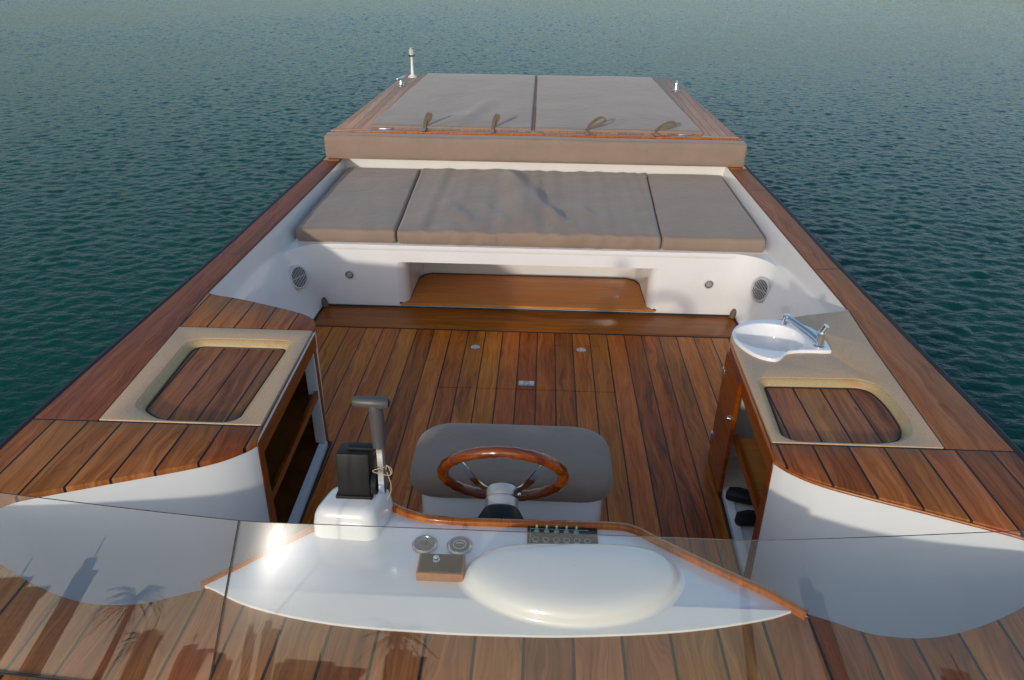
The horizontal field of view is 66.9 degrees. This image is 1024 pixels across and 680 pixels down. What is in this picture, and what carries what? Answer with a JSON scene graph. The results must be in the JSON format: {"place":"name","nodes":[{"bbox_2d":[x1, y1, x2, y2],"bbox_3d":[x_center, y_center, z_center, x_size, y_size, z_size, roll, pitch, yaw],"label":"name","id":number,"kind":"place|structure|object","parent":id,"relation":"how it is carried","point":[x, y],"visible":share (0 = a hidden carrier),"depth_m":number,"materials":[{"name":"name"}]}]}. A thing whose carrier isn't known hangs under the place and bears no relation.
{"place":"outdoors","nodes":[
{"label":"outdoors","id":0,"kind":"place"},
{"bbox_2d":[0,0,1023,526],"bbox_3d":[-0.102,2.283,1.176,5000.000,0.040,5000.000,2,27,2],"label":"water","id":1,"kind":"structure","parent":0,"point":[154,152],"depth_m":12.41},
{"bbox_2d":[0,47,1023,679],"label":"motor boat","id":2,"kind":"object","parent":1,"relation":"on","point":[170,455],"visible":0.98,"depth_m":2.70,"materials":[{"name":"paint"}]},
{"bbox_2d":[296,167,420,242],"bbox_3d":[-1.029,-1.012,5.584,0.649,0.111,1.524,2,27,2],"label":"bench cushion","id":3,"kind":"object","parent":2,"relation":"on","point":[367,205],"visible":0.89,"depth_m":5.26,"materials":[{"name":"beige fabric"}]},
{"bbox_2d":[370,73,535,130],"bbox_3d":[-0.437,-2.360,7.488,1.312,0.058,2.820,2,27,2],"label":"sun pad","id":4,"kind":"object","parent":2,"relation":"on","point":[465,101],"visible":0.99,"depth_m":7.07,"materials":[{"name":"beige fabric"}]},
{"bbox_2d":[410,423,612,520],"bbox_3d":[-0.001,0.603,3.049,0.758,0.442,0.387,2,27,2],"label":"helm seat","id":5,"kind":"object","parent":2,"relation":"on","point":[582,455],"visible":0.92,"depth_m":2.88,"materials":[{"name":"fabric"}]},
{"bbox_2d":[397,168,660,249],"bbox_3d":[0.139,-0.998,5.529,1.795,0.162,1.537,2,27,2],"label":"bench cushion","id":6,"kind":"object","parent":2,"relation":"on","point":[538,208],"visible":1,"depth_m":5.21,"materials":[{"name":"beige fabric"}]},
{"bbox_2d":[324,112,746,166],"bbox_3d":[0.175,-1.596,6.133,3.290,0.325,0.296,2,27,2],"label":"backrest bolster","id":7,"kind":"object","parent":2,"relation":"on","point":[547,149],"visible":1,"depth_m":6.04,"materials":[{"name":"beige fabric"}]},
{"bbox_2d":[535,75,702,134],"bbox_3d":[0.905,-2.317,7.445,1.358,0.051,2.820,2,27,2],"label":"sun pad","id":8,"kind":"object","parent":2,"relation":"on","point":[621,104],"visible":0.98,"depth_m":7.03,"materials":[{"name":"beige fabric"}]},
{"bbox_2d":[647,174,765,252],"bbox_3d":[1.300,-0.942,5.509,0.656,0.106,1.524,2,27,2],"label":"bench cushion","id":9,"kind":"object","parent":2,"relation":"on","point":[694,212],"visible":0.95,"depth_m":5.18,"materials":[{"name":"beige fabric"}]},
{"bbox_2d":[725,487,752,504],"bbox_3d":[1.055,0.677,3.301,0.278,0.061,0.090,9,28,15],"label":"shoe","id":10,"kind":"object","parent":2,"relation":"on","point":[738,494],"visible":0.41,"depth_m":3.30,"materials":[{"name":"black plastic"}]},
{"bbox_2d":[734,510,755,525],"bbox_3d":[1.060,0.732,3.193,0.278,0.061,0.090,-1,27,-3],"label":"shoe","id":11,"kind":"object","parent":2,"relation":"on","point":[745,518],"visible":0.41,"depth_m":3.17,"materials":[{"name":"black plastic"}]}
]}

